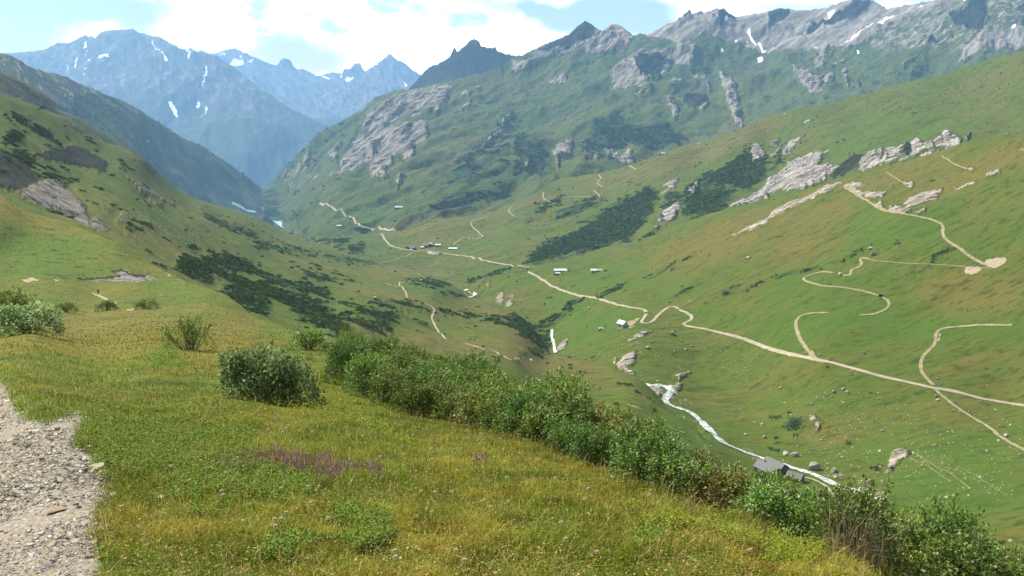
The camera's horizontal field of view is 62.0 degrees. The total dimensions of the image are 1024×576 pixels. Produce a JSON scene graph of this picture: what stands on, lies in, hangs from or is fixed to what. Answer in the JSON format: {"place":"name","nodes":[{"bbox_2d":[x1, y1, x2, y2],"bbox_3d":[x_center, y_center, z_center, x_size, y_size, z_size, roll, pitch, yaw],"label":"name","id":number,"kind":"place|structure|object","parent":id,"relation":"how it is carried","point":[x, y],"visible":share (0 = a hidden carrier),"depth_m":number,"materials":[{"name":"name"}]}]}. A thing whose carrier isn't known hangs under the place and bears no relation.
{"place":"outdoors","nodes":[
{"label":"outdoors","id":0,"kind":"place"},
{"bbox_2d":[0,72,125,147],"bbox_3d":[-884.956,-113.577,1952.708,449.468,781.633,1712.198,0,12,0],"label":"dark spur","id":1,"kind":"structure","parent":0,"point":[16,88],"depth_m":1417.00,"materials":[{"name":"plant"}]},
{"bbox_2d":[0,53,292,232],"bbox_3d":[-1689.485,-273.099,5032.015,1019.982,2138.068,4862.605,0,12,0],"label":"shaded ridge","id":2,"kind":"structure","parent":0,"point":[66,92],"depth_m":3773.73,"materials":[{"name":"plant"}]},
{"bbox_2d":[0,56,261,217],"bbox_3d":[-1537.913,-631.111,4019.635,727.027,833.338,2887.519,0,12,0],"label":"tussock grass","id":3,"kind":"structure","parent":2,"relation":"on","point":[177,137],"depth_m":3848.84,"materials":[{"name":"plant"}]},
{"bbox_2d":[2,29,329,190],"bbox_3d":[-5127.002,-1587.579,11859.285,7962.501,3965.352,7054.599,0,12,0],"label":"hazy mountain","id":4,"kind":"structure","parent":0,"point":[216,105],"depth_m":10216.34,"materials":[{"name":"stone"}]},
{"bbox_2d":[188,48,420,126],"bbox_3d":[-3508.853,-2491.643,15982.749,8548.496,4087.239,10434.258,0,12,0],"label":"distant mountain","id":5,"kind":"structure","parent":0,"point":[330,99],"depth_m":15323.53,"materials":[{"name":"stone"}]},
{"bbox_2d":[319,202,395,230],"bbox_3d":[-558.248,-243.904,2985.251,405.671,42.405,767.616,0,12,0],"label":"road","id":6,"kind":"structure","parent":0,"point":[344,214],"depth_m":2970.79,"materials":[{"name":"gravel"}]},
{"bbox_2d":[0,93,717,457],"bbox_3d":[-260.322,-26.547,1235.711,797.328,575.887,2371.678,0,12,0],"label":"meadow valley side","id":7,"kind":"structure","parent":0,"point":[120,189],"depth_m":720.36,"materials":[{"name":"plant"}]},
{"bbox_2d":[106,201,363,281],"bbox_3d":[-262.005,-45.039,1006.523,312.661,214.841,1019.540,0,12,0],"label":"rubble","id":8,"kind":"object","parent":7,"relation":"on","point":[178,228],"visible":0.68,"depth_m":670.69,"materials":[{"name":"stone"}]},
{"bbox_2d":[1,98,709,449],"bbox_3d":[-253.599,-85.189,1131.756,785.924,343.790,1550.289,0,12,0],"label":"tussock grass","id":9,"kind":"structure","parent":7,"relation":"on","point":[297,270],"depth_m":700.06,"materials":[{"name":"plant"}]},
{"bbox_2d":[0,106,718,466],"bbox_3d":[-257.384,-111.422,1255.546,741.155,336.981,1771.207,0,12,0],"label":"alder scrub","id":10,"kind":"object","parent":7,"relation":"on","point":[314,314],"visible":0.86,"depth_m":654.51,"materials":[{"name":"plant"}]},
{"bbox_2d":[399,273,445,338],"bbox_3d":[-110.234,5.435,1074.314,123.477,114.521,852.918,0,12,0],"label":"footpath","id":11,"kind":"structure","parent":7,"relation":"on","point":[435,326],"depth_m":803.47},
{"bbox_2d":[381,234,525,266],"bbox_3d":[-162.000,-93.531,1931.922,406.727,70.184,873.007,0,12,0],"label":"road","id":12,"kind":"structure","parent":0,"point":[383,237],"depth_m":1857.52,"materials":[{"name":"gravel"}]},
{"bbox_2d":[407,39,515,90],"bbox_3d":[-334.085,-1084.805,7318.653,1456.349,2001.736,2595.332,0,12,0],"label":"dark mountain","id":13,"kind":"structure","parent":0,"point":[471,57],"depth_m":6743.44,"materials":[{"name":"stone"}]},
{"bbox_2d":[0,0,932,75],"label":"sky","id":14,"kind":"structure","parent":0,"point":[319,37],"materials":[{"name":"white"}]},
{"bbox_2d":[0,195,945,575],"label":"meadow","id":15,"kind":"structure","parent":0,"point":[100,271],"depth_m":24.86,"materials":[{"name":"plant"}]},
{"bbox_2d":[0,286,46,330],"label":"willow shrub","id":16,"kind":"object","parent":15,"relation":"on","point":[14,299],"visible":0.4,"depth_m":59.04,"materials":[{"name":"green plant"}]},
{"bbox_2d":[0,299,66,337],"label":"willow shrub","id":17,"kind":"object","parent":15,"relation":"on","point":[11,315],"visible":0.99,"depth_m":49.80,"materials":[{"name":"green plant"}]},
{"bbox_2d":[45,507,66,515],"bbox_3d":[-4.409,2.153,8.233,0.189,0.057,0.145,-5,7,-34],"label":"stone slab","id":18,"kind":"object","parent":15,"relation":"on","point":[53,510],"depth_m":8.19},
{"bbox_2d":[52,300,79,313],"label":"alder shrub","id":19,"kind":"object","parent":15,"relation":"on","point":[63,306],"visible":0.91,"depth_m":129.37,"materials":[{"name":"green plant"}]},
{"bbox_2d":[94,299,119,311],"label":"alder shrub","id":20,"kind":"object","parent":15,"relation":"on","point":[105,304],"visible":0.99,"depth_m":148.01,"materials":[{"name":"green plant"}]},
{"bbox_2d":[131,297,161,308],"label":"alder shrub","id":21,"kind":"object","parent":15,"relation":"on","point":[150,303],"visible":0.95,"depth_m":145.40,"materials":[{"name":"green plant"}]},
{"bbox_2d":[0,200,333,354],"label":"coarse grass","id":22,"kind":"structure","parent":15,"relation":"on","point":[134,303],"depth_m":135.33,"materials":[{"name":"plant"}]},
{"bbox_2d":[152,310,219,351],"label":"willow shrub","id":23,"kind":"object","parent":15,"relation":"on","point":[192,333],"visible":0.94,"depth_m":41.90,"materials":[{"name":"green plant"}]},
{"bbox_2d":[215,340,302,405],"bbox_3d":[-5.944,1.982,19.829,2.039,1.616,1.976,8,14,32],"label":"willow shrub","id":24,"kind":"object","parent":15,"relation":"on","point":[243,368],"visible":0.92,"depth_m":19.56,"materials":[{"name":"green plant"}]},
{"bbox_2d":[247,351,324,405],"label":"willow shrub","id":25,"kind":"object","parent":15,"relation":"on","point":[296,374],"visible":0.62,"depth_m":19.98,"materials":[{"name":"green plant"}]},
{"bbox_2d":[285,328,329,350],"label":"alder shrub","id":26,"kind":"object","parent":15,"relation":"on","point":[311,340],"visible":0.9,"depth_m":54.55,"materials":[{"name":"green plant"}]},
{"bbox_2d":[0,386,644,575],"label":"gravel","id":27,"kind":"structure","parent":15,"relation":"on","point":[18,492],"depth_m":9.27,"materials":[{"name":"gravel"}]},
{"bbox_2d":[319,337,372,384],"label":"alder shrub","id":28,"kind":"object","parent":15,"relation":"on","point":[339,356],"visible":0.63,"depth_m":26.93,"materials":[{"name":"green plant"}]},
{"bbox_2d":[322,332,371,373],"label":"alder shrub","id":29,"kind":"object","parent":15,"relation":"on","point":[352,336],"visible":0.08,"depth_m":31.83,"materials":[{"name":"green plant"}]},
{"bbox_2d":[213,443,487,485],"bbox_3d":[-2.207,2.308,12.094,2.751,1.158,3.524,8,14,33],"label":"heather","id":30,"kind":"object","parent":15,"relation":"on","point":[317,470],"visible":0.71,"depth_m":11.29,"materials":[{"name":"purple plant"}]},
{"bbox_2d":[343,364,369,391],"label":"alder shrub","id":31,"kind":"object","parent":15,"relation":"on","point":[352,380],"visible":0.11,"depth_m":25.53,"materials":[{"name":"green plant"}]},
{"bbox_2d":[336,348,396,396],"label":"alder shrub","id":32,"kind":"object","parent":15,"relation":"on","point":[362,365],"visible":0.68,"depth_m":24.02,"materials":[{"name":"green plant"}]},
{"bbox_2d":[62,395,673,564],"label":"herbs","id":33,"kind":"object","parent":15,"relation":"on","point":[353,518],"visible":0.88,"depth_m":10.39,"materials":[{"name":"green plant"}]},
{"bbox_2d":[366,335,401,354],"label":"alder shrub","id":34,"kind":"object","parent":15,"relation":"on","point":[378,347],"visible":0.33,"depth_m":34.29,"materials":[{"name":"green plant"}]},
{"bbox_2d":[361,360,411,402],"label":"alder shrub","id":35,"kind":"object","parent":15,"relation":"on","point":[380,371],"visible":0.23,"depth_m":23.30,"materials":[{"name":"green plant"}]},
{"bbox_2d":[366,366,416,407],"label":"alder shrub","id":36,"kind":"object","parent":15,"relation":"on","point":[384,384],"visible":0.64,"depth_m":22.39,"materials":[{"name":"green plant"}]},
{"bbox_2d":[370,342,420,386],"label":"alder shrub","id":37,"kind":"object","parent":15,"relation":"on","point":[400,363],"visible":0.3,"depth_m":25.84,"materials":[{"name":"green plant"}]},
{"bbox_2d":[392,340,421,360],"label":"alder shrub","id":38,"kind":"object","parent":15,"relation":"on","point":[411,349],"visible":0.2,"depth_m":35.52,"materials":[{"name":"green plant"}]},
{"bbox_2d":[384,372,439,416],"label":"alder shrub","id":39,"kind":"object","parent":15,"relation":"on","point":[400,395],"visible":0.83,"depth_m":20.75,"materials":[{"name":"green plant"}]},
{"bbox_2d":[403,343,430,359],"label":"alder shrub","id":40,"kind":"object","parent":15,"relation":"on","point":[424,353],"visible":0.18,"depth_m":37.23,"materials":[{"name":"green plant"}]},
{"bbox_2d":[397,362,460,410],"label":"alder shrub","id":41,"kind":"object","parent":15,"relation":"on","point":[434,375],"visible":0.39,"depth_m":22.75,"materials":[{"name":"green plant"}]},
{"bbox_2d":[415,378,463,419],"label":"alder shrub","id":42,"kind":"object","parent":15,"relation":"on","point":[438,385],"visible":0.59,"depth_m":20.76,"materials":[{"name":"green plant"}]},
{"bbox_2d":[426,352,458,366],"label":"alder shrub","id":43,"kind":"object","parent":15,"relation":"on","point":[441,357],"visible":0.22,"depth_m":35.09,"materials":[{"name":"green plant"}]},
{"bbox_2d":[1,366,890,575],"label":"dry herbs","id":44,"kind":"object","parent":15,"relation":"on","point":[687,564],"visible":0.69,"depth_m":7.61,"materials":[{"name":"brown plant"}]},
{"bbox_2d":[3,358,907,575],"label":"meadow herbs","id":45,"kind":"object","parent":15,"relation":"on","point":[531,563],"visible":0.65,"depth_m":7.64,"materials":[{"name":"green plant"}]},
{"bbox_2d":[430,380,482,423],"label":"alder shrub","id":46,"kind":"object","parent":15,"relation":"on","point":[450,407],"visible":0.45,"depth_m":20.11,"materials":[{"name":"green plant"}]},
{"bbox_2d":[448,362,490,390],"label":"alder shrub","id":47,"kind":"object","parent":15,"relation":"on","point":[479,364],"visible":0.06,"depth_m":23.40,"materials":[{"name":"green plant"}]},
{"bbox_2d":[446,365,505,412],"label":"alder shrub","id":48,"kind":"object","parent":15,"relation":"on","point":[459,377],"visible":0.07,"depth_m":22.36,"materials":[{"name":"green plant"}]},
{"bbox_2d":[448,384,504,428],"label":"alder shrub","id":49,"kind":"object","parent":15,"relation":"on","point":[461,407],"visible":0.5,"depth_m":19.14,"materials":[{"name":"green plant"}]},
{"bbox_2d":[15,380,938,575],"bbox_3d":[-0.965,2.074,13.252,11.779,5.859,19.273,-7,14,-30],"label":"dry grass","id":50,"kind":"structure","parent":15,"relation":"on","point":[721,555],"depth_m":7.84,"materials":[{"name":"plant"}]},
{"bbox_2d":[452,350,501,373],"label":"alder shrub","id":51,"kind":"object","parent":15,"relation":"on","point":[483,361],"visible":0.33,"depth_m":31.68,"materials":[{"name":"green plant"}]},
{"bbox_2d":[460,364,517,413],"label":"alder shrub","id":52,"kind":"object","parent":15,"relation":"on","point":[469,379],"visible":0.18,"depth_m":20.87,"materials":[{"name":"green plant"}]},
{"bbox_2d":[461,372,525,424],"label":"alder shrub","id":53,"kind":"object","parent":15,"relation":"on","point":[490,382],"visible":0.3,"depth_m":19.86,"materials":[{"name":"green plant"}]},
{"bbox_2d":[474,390,513,430],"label":"alder shrub","id":54,"kind":"object","parent":15,"relation":"on","point":[492,410],"visible":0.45,"depth_m":18.13,"materials":[{"name":"green plant"}]},
{"bbox_2d":[472,381,526,429],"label":"alder shrub","id":55,"kind":"object","parent":15,"relation":"on","point":[493,398],"visible":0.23,"depth_m":18.74,"materials":[{"name":"green plant"}]},
{"bbox_2d":[489,387,546,436],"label":"alder shrub","id":56,"kind":"object","parent":15,"relation":"on","point":[499,404],"visible":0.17,"depth_m":17.68,"materials":[{"name":"green plant"}]},
{"bbox_2d":[492,387,562,443],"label":"alder shrub","id":57,"kind":"object","parent":15,"relation":"on","point":[520,401],"visible":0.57,"depth_m":16.86,"materials":[{"name":"green plant"}]},
{"bbox_2d":[230,381,828,567],"bbox_3d":[-2.321,2.422,16.567,3.413,4.573,20.664,-8,15,-34],"label":"juniper mat","id":58,"kind":"object","parent":15,"relation":"on","point":[780,550],"visible":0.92,"depth_m":8.27,"materials":[{"name":"green plant"}]},
{"bbox_2d":[495,376,563,431],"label":"alder shrub","id":59,"kind":"object","parent":15,"relation":"on","point":[530,389],"visible":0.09,"depth_m":18.92,"materials":[{"name":"green plant"}]},
{"bbox_2d":[511,402,563,446],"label":"alder shrub","id":60,"kind":"object","parent":15,"relation":"on","point":[533,421],"visible":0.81,"depth_m":16.21,"materials":[{"name":"green plant"}]},
{"bbox_2d":[514,371,604,444],"bbox_3d":[1.007,2.607,17.536,1.849,1.554,1.856,4,13,19],"label":"alder shrub","id":61,"kind":"object","parent":15,"relation":"on","point":[577,395],"visible":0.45,"depth_m":17.40,"materials":[{"name":"green plant"}]},
{"bbox_2d":[534,364,595,417],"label":"alder shrub","id":62,"kind":"object","parent":15,"relation":"on","point":[560,374],"visible":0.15,"depth_m":19.39,"materials":[{"name":"green plant"}]},
{"bbox_2d":[541,410,593,457],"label":"alder shrub","id":63,"kind":"object","parent":15,"relation":"on","point":[559,431],"visible":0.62,"depth_m":15.52,"materials":[{"name":"green plant"}]},
{"bbox_2d":[561,421,623,468],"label":"alder shrub","id":64,"kind":"object","parent":15,"relation":"on","point":[587,441],"visible":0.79,"depth_m":14.21,"materials":[{"name":"green plant"}]},
{"bbox_2d":[570,408,620,451],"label":"alder shrub","id":65,"kind":"object","parent":15,"relation":"on","point":[601,416],"visible":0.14,"depth_m":17.55,"materials":[{"name":"green plant"}]},
{"bbox_2d":[587,396,608,413],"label":"alder shrub","id":66,"kind":"object","parent":15,"relation":"on","point":[600,407],"visible":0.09,"depth_m":21.22,"materials":[{"name":"green plant"}]},
{"bbox_2d":[584,426,628,468],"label":"alder shrub","id":67,"kind":"object","parent":15,"relation":"on","point":[604,453],"visible":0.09,"depth_m":14.94,"materials":[{"name":"green plant"}]},
{"bbox_2d":[597,426,644,476],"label":"alder shrub","id":68,"kind":"object","parent":15,"relation":"on","point":[609,453],"visible":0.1,"depth_m":14.00,"materials":[{"name":"green plant"}]},
{"bbox_2d":[604,401,639,422],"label":"alder shrub","id":69,"kind":"object","parent":15,"relation":"on","point":[608,416],"visible":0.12,"depth_m":20.09,"materials":[{"name":"green plant"}]},
{"bbox_2d":[603,410,682,485],"bbox_3d":[2.064,2.546,13.266,1.279,1.272,1.274,1,12,3],"label":"alder shrub","id":70,"kind":"object","parent":15,"relation":"on","point":[651,424],"visible":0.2,"depth_m":13.22,"materials":[{"name":"green plant"}]},
{"bbox_2d":[400,409,888,575],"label":"withered stems","id":71,"kind":"object","parent":15,"relation":"on","point":[689,502],"visible":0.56,"depth_m":11.21,"materials":[{"name":"brown plant"}]},
{"bbox_2d":[605,415,689,493],"bbox_3d":[1.979,2.502,12.437,1.376,1.037,1.381,-5,13,-22],"label":"alder shrub","id":72,"kind":"object","parent":15,"relation":"on","point":[637,452],"visible":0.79,"depth_m":12.32,"materials":[{"name":"green plant"}]},
{"bbox_2d":[640,450,712,501],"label":"alder shrub","id":73,"kind":"object","parent":15,"relation":"on","point":[685,466],"visible":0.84,"depth_m":11.82,"materials":[{"name":"green plant"}]},
{"bbox_2d":[662,441,724,501],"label":"alder shrub","id":74,"kind":"object","parent":15,"relation":"on","point":[695,454],"visible":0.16,"depth_m":12.88,"materials":[{"name":"green plant"}]},
{"bbox_2d":[685,459,751,514],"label":"alder shrub","id":75,"kind":"object","parent":15,"relation":"on","point":[718,482],"visible":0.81,"depth_m":11.54,"materials":[{"name":"green plant"}]},
{"bbox_2d":[698,461,757,508],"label":"alder shrub","id":76,"kind":"object","parent":15,"relation":"on","point":[725,484],"visible":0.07,"depth_m":12.52,"materials":[{"name":"green plant"}]},
{"bbox_2d":[726,477,804,537],"bbox_3d":[3.156,2.712,10.556,0.943,0.592,0.968,-2,12,-9],"label":"alder shrub","id":77,"kind":"object","parent":15,"relation":"on","point":[769,497],"visible":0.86,"depth_m":10.48,"materials":[{"name":"green plant"}]},
{"bbox_2d":[734,468,802,521],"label":"alder shrub","id":78,"kind":"object","parent":15,"relation":"on","point":[773,478],"visible":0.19,"depth_m":11.23,"materials":[{"name":"green plant"}]},
{"bbox_2d":[738,465,808,534],"bbox_3d":[3.656,2.949,11.896,1.037,0.853,1.014,-2,12,-8],"label":"alder shrub","id":79,"kind":"object","parent":15,"relation":"on","point":[789,491],"visible":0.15,"depth_m":11.95,"materials":[{"name":"green plant"}]},
{"bbox_2d":[782,484,853,545],"bbox_3d":[3.716,2.724,10.079,1.024,0.804,1.020,2,12,10],"label":"alder shrub","id":80,"kind":"object","parent":15,"relation":"on","point":[807,516],"visible":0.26,"depth_m":10.07,"materials":[{"name":"green plant"}]},
{"bbox_2d":[804,474,901,575],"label":"alder shrub","id":81,"kind":"object","parent":15,"relation":"on","point":[861,504],"visible":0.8,"depth_m":8.48,"materials":[{"name":"green plant"}]},
{"bbox_2d":[808,482,916,575],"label":"dry twigs","id":82,"kind":"object","parent":15,"relation":"on","point":[872,552],"visible":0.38,"depth_m":8.23,"materials":[{"name":"brown plant"}]},
{"bbox_2d":[844,519,900,571],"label":"alder shrub","id":83,"kind":"object","parent":15,"relation":"on","point":[886,546],"visible":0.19,"depth_m":9.50,"materials":[{"name":"green plant"}]},
{"bbox_2d":[860,498,940,575],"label":"alder shrub","id":84,"kind":"object","parent":15,"relation":"on","point":[904,526],"visible":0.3,"depth_m":10.28,"materials":[{"name":"green plant"}]},
{"bbox_2d":[894,535,952,575],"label":"alder shrub","id":85,"kind":"object","parent":15,"relation":"on","point":[908,559],"visible":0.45,"depth_m":9.56,"materials":[{"name":"green plant"}]},
{"bbox_2d":[899,490,993,575],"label":"alder shrub","id":86,"kind":"object","parent":15,"relation":"on","point":[953,518],"visible":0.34,"depth_m":10.11,"materials":[{"name":"green plant"}]},
{"bbox_2d":[905,523,1023,575],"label":"alder shrub","id":87,"kind":"object","parent":15,"relation":"on","point":[984,560],"visible":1,"depth_m":8.17,"materials":[{"name":"green plant"}]},
{"bbox_2d":[261,0,1023,239],"bbox_3d":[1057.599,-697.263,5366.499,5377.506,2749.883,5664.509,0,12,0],"label":"mountain side","id":88,"kind":"structure","parent":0,"point":[385,140],"depth_m":4631.89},
{"bbox_2d":[273,109,681,233],"bbox_3d":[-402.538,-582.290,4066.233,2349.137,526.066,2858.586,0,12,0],"label":"alder scrub","id":89,"kind":"object","parent":88,"relation":"on","point":[587,140],"visible":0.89,"depth_m":3779.94,"materials":[{"name":"plant"}]},
{"bbox_2d":[260,1,1023,236],"bbox_3d":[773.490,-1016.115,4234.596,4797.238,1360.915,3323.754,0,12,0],"label":"tussock grass","id":90,"kind":"structure","parent":88,"relation":"on","point":[610,109],"depth_m":4557.68,"materials":[{"name":"plant"}]},
{"bbox_2d":[310,50,1023,294],"bbox_3d":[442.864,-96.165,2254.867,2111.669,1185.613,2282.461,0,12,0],"label":"pasture spur","id":91,"kind":"structure","parent":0,"point":[792,175],"depth_m":1923.33,"materials":[{"name":"plant"}]},
{"bbox_2d":[311,97,917,282],"bbox_3d":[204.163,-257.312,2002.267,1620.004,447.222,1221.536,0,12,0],"label":"alder scrub","id":92,"kind":"object","parent":91,"relation":"on","point":[626,220],"visible":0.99,"depth_m":1837.68,"materials":[{"name":"plant"}]},
{"bbox_2d":[313,50,1023,288],"bbox_3d":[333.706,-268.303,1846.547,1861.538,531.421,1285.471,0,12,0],"label":"tussock grass","id":93,"kind":"structure","parent":91,"relation":"on","point":[699,170],"depth_m":1987.48,"materials":[{"name":"plant"}]},
{"bbox_2d":[459,134,1023,560],"bbox_3d":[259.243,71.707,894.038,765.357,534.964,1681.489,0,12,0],"label":"pasture slope","id":94,"kind":"structure","parent":0,"point":[951,352],"depth_m":745.40,"materials":[{"name":"plant"}]},
{"bbox_2d":[500,151,1022,480],"bbox_3d":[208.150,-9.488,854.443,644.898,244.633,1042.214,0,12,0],"label":"alder scrub","id":95,"kind":"object","parent":94,"relation":"on","point":[569,304],"visible":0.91,"depth_m":942.66,"materials":[{"name":"plant"}]},
{"bbox_2d":[753,459,782,475],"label":"mountain refuge","id":96,"kind":"object","parent":94,"relation":"on","point":[760,464],"visible":0.54,"depth_m":476.61,"materials":[{"name":"stone"}]},
{"bbox_2d":[659,390,884,496],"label":"rubble","id":97,"kind":"object","parent":94,"relation":"on","point":[828,475],"visible":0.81,"depth_m":505.40,"materials":[{"name":"stone"}]},
{"bbox_2d":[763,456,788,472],"bbox_3d":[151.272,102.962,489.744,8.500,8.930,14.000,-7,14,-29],"label":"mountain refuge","id":98,"kind":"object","parent":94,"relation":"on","point":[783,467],"visible":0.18,"depth_m":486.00,"materials":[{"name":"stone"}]},
{"bbox_2d":[785,470,805,481],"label":"stone hut","id":99,"kind":"object","parent":94,"relation":"on","point":[799,475],"visible":0.48,"depth_m":470.05,"materials":[{"name":"stone"}]},
{"bbox_2d":[609,330,1018,503],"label":"rubble","id":100,"kind":"object","parent":94,"relation":"on","point":[947,496],"visible":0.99,"depth_m":540.93,"materials":[{"name":"stone"}]},
{"bbox_2d":[808,461,819,470],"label":"boulder","id":101,"kind":"object","parent":94,"relation":"on","point":[814,466],"visible":0.98,"depth_m":492.93,"materials":[{"name":"grey stone"}]},
{"bbox_2d":[807,428,1001,498],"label":"rubble","id":102,"kind":"object","parent":94,"relation":"on","point":[928,463],"visible":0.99,"depth_m":494.79,"materials":[{"name":"stone"}]},
{"bbox_2d":[646,383,880,499],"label":"river","id":103,"kind":"structure","parent":0,"point":[706,426],"depth_m":572.14,"materials":[{"name":"white liquid"}]},
{"bbox_2d":[528,271,1023,406],"bbox_3d":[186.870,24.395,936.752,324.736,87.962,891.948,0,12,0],"label":"road","id":104,"kind":"structure","parent":0,"point":[782,351],"depth_m":721.60,"materials":[{"name":"gravel"}]},
{"bbox_2d":[794,312,828,358],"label":"track","id":105,"kind":"structure","parent":0,"point":[805,347],"depth_m":721.28,"materials":[{"name":"gravel"}]},
{"bbox_2d":[802,271,889,314],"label":"track","id":106,"kind":"structure","parent":0,"point":[886,299],"depth_m":772.95,"materials":[{"name":"gravel"}]},
{"bbox_2d":[843,185,985,264],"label":"track","id":107,"kind":"structure","parent":0,"point":[931,219],"depth_m":835.41,"materials":[{"name":"gravel"}]},
{"bbox_2d":[919,324,1011,384],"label":"track","id":108,"kind":"structure","parent":0,"point":[922,357],"depth_m":654.16,"materials":[{"name":"gravel"}]},
{"bbox_2d":[934,387,1023,450],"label":"track","id":109,"kind":"structure","parent":0,"point":[995,432],"depth_m":551.02,"materials":[{"name":"gravel"}]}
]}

